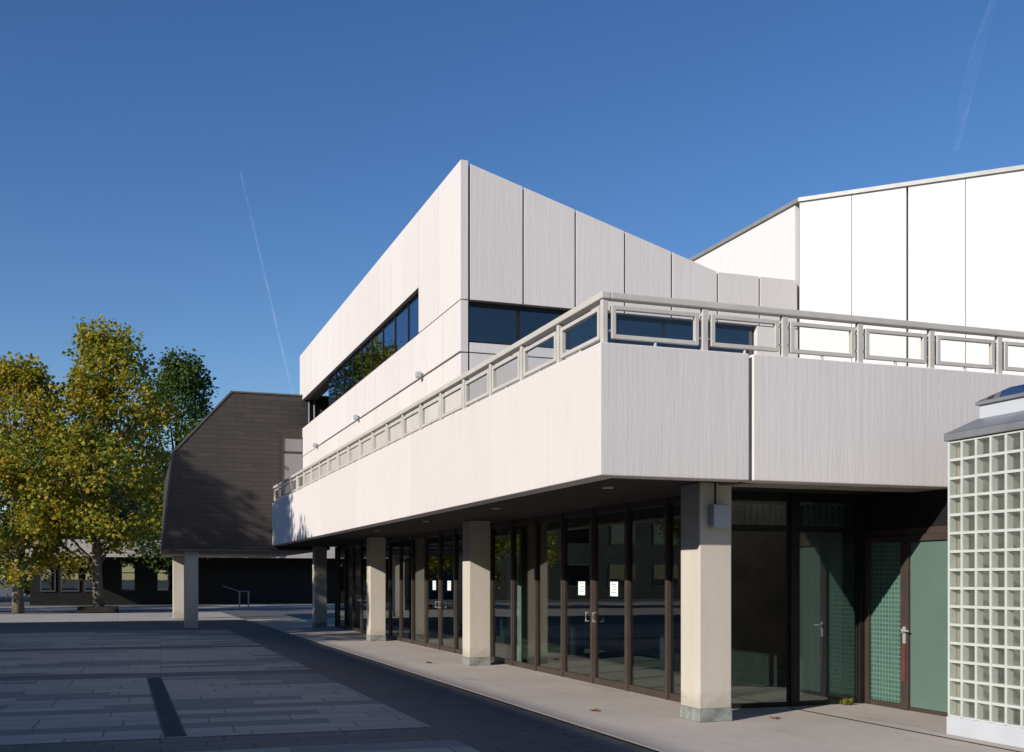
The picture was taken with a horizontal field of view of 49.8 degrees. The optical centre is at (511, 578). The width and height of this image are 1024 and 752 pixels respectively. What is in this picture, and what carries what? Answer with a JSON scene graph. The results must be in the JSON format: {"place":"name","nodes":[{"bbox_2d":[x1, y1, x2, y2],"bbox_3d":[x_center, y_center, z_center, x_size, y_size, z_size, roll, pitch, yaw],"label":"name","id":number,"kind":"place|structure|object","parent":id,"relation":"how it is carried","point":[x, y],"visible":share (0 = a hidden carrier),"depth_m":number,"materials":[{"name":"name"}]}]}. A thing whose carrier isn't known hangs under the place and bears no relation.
{"place":"outdoors","nodes":[
{"label":"outdoors","id":0,"kind":"place"},
{"bbox_2d":[0,612,244,622],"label":"pale paving","id":1,"kind":"structure","parent":0,"point":[76,617],"depth_m":47.53,"materials":[{"name":"grey concrete"}]},
{"bbox_2d":[0,630,259,649],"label":"slab field","id":2,"kind":"structure","parent":0,"point":[55,640],"depth_m":30.21,"materials":[{"name":"grey concrete"}]},
{"bbox_2d":[108,468,167,539],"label":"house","id":3,"kind":"structure","parent":0,"point":[132,506],"depth_m":92.91,"materials":[{"name":"brick"}]},
{"bbox_2d":[0,647,309,676],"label":"slab field","id":4,"kind":"structure","parent":0,"point":[78,662],"depth_m":22.15,"materials":[{"name":"grey concrete"}]},
{"bbox_2d":[0,579,334,622],"bbox_3d":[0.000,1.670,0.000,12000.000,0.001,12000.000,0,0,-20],"label":"ground","id":5,"kind":"structure","parent":0,"point":[296,613],"depth_m":56.64,"materials":[{"name":"grey concrete"}]},
{"bbox_2d":[0,351,130,612],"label":"plane tree","id":6,"kind":"object","parent":5,"relation":"on","point":[17,378],"visible":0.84,"depth_m":52.62,"materials":[{"name":"green plant"}]},
{"bbox_2d":[0,429,139,598],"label":"plane tree","id":7,"kind":"object","parent":5,"relation":"on","point":[120,516],"visible":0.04,"depth_m":77.20,"materials":[{"name":"green plant"}]},
{"bbox_2d":[77,606,118,612],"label":"tree planter","id":8,"kind":"object","parent":5,"relation":"on","point":[92,609],"visible":0.98,"depth_m":53.87,"materials":[{"name":"concrete"}]},
{"bbox_2d":[0,314,182,606],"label":"plane tree","id":9,"kind":"object","parent":8,"relation":"in","point":[111,354],"visible":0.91,"depth_m":53.84,"materials":[{"name":"green plant"}]},
{"bbox_2d":[246,620,659,751],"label":"curb","id":10,"kind":"structure","parent":5,"relation":"on","point":[494,699],"depth_m":14.63,"materials":[{"name":"grey concrete"}]},
{"bbox_2d":[0,604,334,610],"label":"path","id":11,"kind":"structure","parent":0,"point":[61,608],"depth_m":64.20,"materials":[{"name":"grey concrete"}]},
{"bbox_2d":[108,346,219,573],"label":"plane tree","id":12,"kind":"object","parent":11,"relation":"on","point":[186,378],"visible":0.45,"depth_m":68.18,"materials":[{"name":"green plant"}]},
{"bbox_2d":[223,586,248,607],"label":"handrail","id":13,"kind":"object","parent":11,"relation":"on","point":[239,595],"visible":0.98,"depth_m":62.41,"materials":[{"name":"grey metal"}]},
{"bbox_2d":[25,539,387,604],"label":"building","id":14,"kind":"structure","parent":0,"point":[283,579],"depth_m":72.20,"materials":[{"name":"black glass"}]},
{"bbox_2d":[40,564,55,591],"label":"window","id":15,"kind":"structure","parent":14,"relation":"in","point":[47,581],"depth_m":69.76,"materials":[{"name":"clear glass"}]},
{"bbox_2d":[61,563,78,591],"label":"window","id":16,"kind":"structure","parent":14,"relation":"in","point":[67,585],"depth_m":70.15,"materials":[{"name":"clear glass"}]},
{"bbox_2d":[84,563,92,591],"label":"window","id":17,"kind":"structure","parent":14,"relation":"in","point":[87,578],"depth_m":70.53,"materials":[{"name":"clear glass"}]},
{"bbox_2d":[121,563,135,590],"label":"window","id":18,"kind":"structure","parent":14,"relation":"in","point":[128,573],"depth_m":71.36,"materials":[{"name":"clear glass"}]},
{"bbox_2d":[157,563,172,590],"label":"window","id":19,"kind":"structure","parent":14,"relation":"in","point":[164,581],"depth_m":72.12,"materials":[{"name":"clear glass"}]},
{"bbox_2d":[0,673,430,744],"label":"slab field","id":20,"kind":"structure","parent":0,"point":[52,711],"depth_m":14.11,"materials":[{"name":"grey concrete"}]},
{"bbox_2d":[147,677,186,736],"bbox_3d":[-4.774,1.653,15.046,0.230,0.007,7.350,0,0,-20],"label":"drain channel","id":21,"kind":"object","parent":20,"relation":"on","point":[170,722],"visible":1,"depth_m":13.85,"materials":[{"name":"metal"}]},
{"bbox_2d":[0,620,652,751],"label":"plaza","id":22,"kind":"structure","parent":0,"point":[472,720],"depth_m":13.82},
{"bbox_2d":[160,391,329,627],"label":"slate wing","id":23,"kind":"structure","parent":22,"relation":"on","point":[236,456],"depth_m":37.26,"materials":[{"name":"stone"}]},
{"bbox_2d":[281,436,302,498],"bbox_3d":[-7.517,-3.275,37.833,0.780,3.250,0.093,0,0,-20],"label":"door","id":24,"kind":"structure","parent":23,"relation":"in","point":[291,446],"depth_m":37.82,"materials":[{"name":"grey paint"}]},
{"bbox_2d":[187,739,479,751],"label":"slab field","id":25,"kind":"structure","parent":0,"point":[452,745],"depth_m":10.78,"materials":[{"name":"grey concrete"}]},
{"bbox_2d":[0,0,1023,578],"label":"sky","id":26,"kind":"structure","parent":0,"point":[217,179],"materials":[{"name":"blue"}]},
{"bbox_2d":[246,618,1023,751],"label":"walkway","id":27,"kind":"structure","parent":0,"point":[655,723],"depth_m":13.32,"materials":[{"name":"concrete"}]},
{"bbox_2d":[839,698,853,704],"bbox_3d":[4.384,1.593,14.415,0.205,0.106,0.115,0,0,-20],"label":"weed","id":28,"kind":"object","parent":27,"relation":"on","point":[846,701],"visible":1,"depth_m":14.40,"materials":[{"name":"green plant"}]},
{"bbox_2d":[791,708,1020,751],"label":"floor joint","id":29,"kind":"object","parent":27,"relation":"on","point":[911,731],"visible":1,"depth_m":11.90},
{"bbox_2d":[944,384,1023,748],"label":"glass block pavilion","id":30,"kind":"structure","parent":27,"relation":"on","point":[986,576],"depth_m":11.39,"materials":[{"name":"glass"}]},
{"bbox_2d":[272,160,1023,721],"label":"white building","id":31,"kind":"structure","parent":0,"point":[596,406],"depth_m":16.94,"materials":[{"name":"paint"}]},
{"bbox_2d":[328,372,335,405],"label":"window","id":32,"kind":"structure","parent":31,"relation":"in","point":[332,379],"depth_m":33.28,"materials":[{"name":"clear glass"}]},
{"bbox_2d":[335,364,343,399],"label":"window","id":33,"kind":"structure","parent":31,"relation":"in","point":[340,371],"depth_m":32.13,"materials":[{"name":"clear glass"}]},
{"bbox_2d":[338,546,343,628],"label":"window","id":34,"kind":"structure","parent":31,"relation":"in","point":[339,547],"depth_m":37.50,"materials":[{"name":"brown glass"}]},
{"bbox_2d":[343,356,352,393],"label":"window","id":35,"kind":"structure","parent":31,"relation":"in","point":[348,364],"depth_m":30.97,"materials":[{"name":"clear glass"}]},
{"bbox_2d":[345,544,351,629],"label":"window","id":36,"kind":"structure","parent":31,"relation":"in","point":[346,546],"depth_m":36.32,"materials":[{"name":"brown metal"}]},
{"bbox_2d":[353,415,359,420],"bbox_3d":[-4.092,-4.242,29.018,0.149,0.145,0.140,0,0,-20],"label":"floodlight","id":37,"kind":"object","parent":31,"relation":"attached to","point":[356,417],"visible":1,"depth_m":28.97,"materials":[{"name":"grey metal"}]},
{"bbox_2d":[353,543,359,631],"bbox_3d":[-4.868,0.268,34.585,0.130,2.761,1.173,0,0,-20],"label":"door","id":38,"kind":"structure","parent":31,"relation":"in","point":[358,544],"depth_m":35.10,"materials":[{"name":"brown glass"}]},
{"bbox_2d":[352,346,361,385],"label":"window","id":39,"kind":"structure","parent":31,"relation":"in","point":[357,356],"depth_m":29.81,"materials":[{"name":"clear glass"}]},
{"bbox_2d":[360,542,366,633],"bbox_3d":[-4.444,0.268,33.401,0.130,2.761,1.173,0,0,-20],"label":"door","id":40,"kind":"structure","parent":31,"relation":"in","point":[365,543],"depth_m":33.92,"materials":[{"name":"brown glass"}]},
{"bbox_2d":[362,336,372,378],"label":"window","id":41,"kind":"structure","parent":31,"relation":"in","point":[367,348],"depth_m":28.62,"materials":[{"name":"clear glass"}]},
{"bbox_2d":[372,326,383,369],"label":"window","id":42,"kind":"structure","parent":31,"relation":"in","point":[378,338],"depth_m":27.41,"materials":[{"name":"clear glass"}]},
{"bbox_2d":[383,315,395,360],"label":"window","id":43,"kind":"structure","parent":31,"relation":"in","point":[390,326],"depth_m":26.21,"materials":[{"name":"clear glass"}]},
{"bbox_2d":[390,537,398,640],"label":"window","id":44,"kind":"structure","parent":31,"relation":"in","point":[392,539],"depth_m":30.39,"materials":[{"name":"brown metal"}]},
{"bbox_2d":[395,302,408,350],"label":"window","id":45,"kind":"structure","parent":31,"relation":"in","point":[402,316],"depth_m":25.11,"materials":[{"name":"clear glass"}]},
{"bbox_2d":[401,536,410,642],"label":"window","id":46,"kind":"structure","parent":31,"relation":"in","point":[404,538],"depth_m":29.22,"materials":[{"name":"brown metal"}]},
{"bbox_2d":[408,292,418,340],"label":"window","id":47,"kind":"structure","parent":31,"relation":"in","point":[413,302],"depth_m":24.09,"materials":[{"name":"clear glass"}]},
{"bbox_2d":[413,534,423,645],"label":"window","id":48,"kind":"structure","parent":31,"relation":"in","point":[419,536],"depth_m":28.03,"materials":[{"name":"brown metal"}]},
{"bbox_2d":[415,371,422,378],"bbox_3d":[-1.929,-4.242,22.973,0.149,0.145,0.140,0,0,-20],"label":"floodlight","id":49,"kind":"object","parent":31,"relation":"attached to","point":[418,374],"visible":1,"depth_m":22.91,"materials":[{"name":"grey metal"}]},
{"bbox_2d":[426,532,437,648],"bbox_3d":[-1.903,0.268,26.300,0.130,2.761,1.173,0,0,-20],"label":"door","id":50,"kind":"structure","parent":31,"relation":"in","point":[433,534],"depth_m":26.81,"materials":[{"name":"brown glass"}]},
{"bbox_2d":[440,529,453,652],"bbox_3d":[-1.479,0.268,25.116,0.130,2.761,1.173,0,0,-20],"label":"door","id":51,"kind":"structure","parent":31,"relation":"in","point":[447,532],"depth_m":25.63,"materials":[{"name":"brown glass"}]},
{"bbox_2d":[447,581,450,590],"bbox_3d":[-1.428,0.150,25.033,0.005,0.220,0.270,0,0,-20],"label":"paper notice","id":52,"kind":"object","parent":31,"relation":"attached to","point":[448,585],"visible":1,"depth_m":25.00,"materials":[{"name":"white paper"}]},
{"bbox_2d":[456,528,462,654],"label":"window","id":53,"kind":"structure","parent":31,"relation":"in","point":[460,530],"depth_m":24.48,"materials":[{"name":"brown metal"}]},
{"bbox_2d":[468,302,516,344],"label":"window","id":54,"kind":"structure","parent":31,"relation":"in","point":[487,323],"depth_m":20.84,"materials":[{"name":"blue glass"}]},
{"bbox_2d":[492,521,510,664],"bbox_3d":[-0.180,0.268,21.575,0.060,2.761,1.173,0,0,-20],"label":"window","id":55,"kind":"structure","parent":31,"relation":"in","point":[508,523],"depth_m":22.11,"materials":[{"name":"brown metal"}]},
{"bbox_2d":[506,530,521,661],"bbox_3d":[0.037,0.335,21.520,0.105,2.570,0.700,0,0,-22],"label":"curtain","id":56,"kind":"object","parent":31,"relation":"hanging from","point":[519,603],"visible":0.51,"depth_m":21.25,"materials":[{"name":"grey fabric"}]},
{"bbox_2d":[513,517,533,669],"bbox_3d":[0.244,0.268,20.392,0.060,2.761,1.173,0,0,-20],"label":"window","id":57,"kind":"structure","parent":31,"relation":"in","point":[528,520],"depth_m":20.93,"materials":[{"name":"brown metal"}]},
{"bbox_2d":[517,307,566,349],"bbox_3d":[0.578,-4.805,21.194,1.030,0.770,0.060,0,0,-20],"label":"window","id":58,"kind":"structure","parent":31,"relation":"in","point":[529,320],"depth_m":21.14,"materials":[{"name":"blue glass"}]},
{"bbox_2d":[537,513,560,675],"bbox_3d":[0.667,0.268,19.208,0.060,2.761,1.173,0,0,-20],"label":"window","id":59,"kind":"structure","parent":31,"relation":"in","point":[554,517],"depth_m":19.74,"materials":[{"name":"brown metal"}]},
{"bbox_2d":[563,509,590,682],"bbox_3d":[1.062,0.268,18.014,0.130,2.761,1.173,0,0,-20],"label":"door","id":60,"kind":"structure","parent":31,"relation":"in","point":[582,513],"depth_m":18.53,"materials":[{"name":"brown metal"}]},
{"bbox_2d":[578,581,584,594],"bbox_3d":[1.130,0.150,17.886,0.005,0.220,0.270,0,0,-20],"label":"paper notice","id":61,"kind":"object","parent":31,"relation":"attached to","point":[581,587],"visible":1,"depth_m":17.89,"materials":[{"name":"grey paper"}]},
{"bbox_2d":[567,311,615,350],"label":"window","id":62,"kind":"structure","parent":31,"relation":"in","point":[585,331],"depth_m":21.48,"materials":[{"name":"blue glass"}]},
{"bbox_2d":[592,504,624,689],"bbox_3d":[1.486,0.268,16.830,0.130,2.761,1.173,0,0,-20],"label":"door","id":63,"kind":"structure","parent":31,"relation":"in","point":[616,508],"depth_m":17.34,"materials":[{"name":"brown metal"}]},
{"bbox_2d":[610,582,617,595],"bbox_3d":[1.547,0.150,16.719,0.005,0.220,0.270,0,0,-20],"label":"paper notice","id":64,"kind":"object","parent":31,"relation":"attached to","point":[613,588],"visible":1,"depth_m":16.71,"materials":[{"name":"grey paper"}]},
{"bbox_2d":[616,315,663,346],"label":"window","id":65,"kind":"structure","parent":31,"relation":"in","point":[625,325],"depth_m":21.88,"materials":[{"name":"blue glass"}]},
{"bbox_2d":[629,498,664,698],"bbox_3d":[1.938,0.268,15.657,0.060,2.761,1.173,0,0,-20],"label":"window","id":66,"kind":"structure","parent":31,"relation":"in","point":[656,502],"depth_m":16.15,"materials":[{"name":"brown metal"}]},
{"bbox_2d":[669,496,680,701],"bbox_3d":[2.351,0.268,14.504,0.060,2.761,1.108,0,0,-20],"label":"window","id":67,"kind":"structure","parent":31,"relation":"in","point":[674,500],"depth_m":15.01,"materials":[{"name":"brown metal"}]},
{"bbox_2d":[663,320,708,350],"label":"window","id":68,"kind":"structure","parent":31,"relation":"in","point":[672,329],"depth_m":22.18,"materials":[{"name":"blue glass"}]},
{"bbox_2d":[709,482,730,527],"bbox_3d":[2.385,-0.855,12.672,0.230,0.521,0.145,0,0,-20],"label":"wall lamp","id":69,"kind":"object","parent":31,"relation":"attached to","point":[719,515],"visible":1,"depth_m":12.61,"materials":[{"name":"grey metal"}]},
{"bbox_2d":[709,324,752,355],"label":"window","id":70,"kind":"structure","parent":31,"relation":"in","point":[729,334],"depth_m":22.60,"materials":[{"name":"blue glass"}]},
{"bbox_2d":[731,491,789,708],"bbox_3d":[3.101,0.268,14.121,1.025,2.761,0.060,0,0,-20],"label":"window","id":71,"kind":"structure","parent":31,"relation":"in","point":[735,495],"depth_m":14.21,"materials":[{"name":"brown metal"}]},
{"bbox_2d":[731,501,846,525],"bbox_3d":[3.560,-0.860,14.463,1.950,0.300,0.035,0,0,-20],"label":"vertical blind","id":72,"kind":"object","parent":31,"relation":"attached to","point":[766,504],"visible":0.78,"depth_m":14.45,"materials":[{"name":"grey fabric"}]},
{"bbox_2d":[803,508,841,699],"bbox_3d":[4.186,0.335,14.777,0.600,2.570,0.103,0,0,-20],"label":"curtain","id":73,"kind":"object","parent":31,"relation":"hanging from","point":[822,616],"visible":0.88,"depth_m":14.76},
{"bbox_2d":[800,493,857,705],"bbox_3d":[4.149,0.268,14.495,0.920,2.761,0.060,0,0,-20],"label":"window","id":74,"kind":"structure","parent":31,"relation":"in","point":[833,498],"depth_m":14.57,"materials":[{"name":"brown metal"}]},
{"bbox_2d":[901,540,947,715],"bbox_3d":[5.083,0.590,13.513,0.153,2.111,0.830,0,0,-20],"label":"door","id":75,"kind":"structure","parent":31,"relation":"in","point":[928,559],"depth_m":13.50,"materials":[{"name":"green glass"}]},
{"bbox_2d":[689,165,1023,374],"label":"stage block","id":76,"kind":"structure","parent":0,"point":[949,249],"depth_m":22.09,"materials":[{"name":"grey metal"}]}
]}

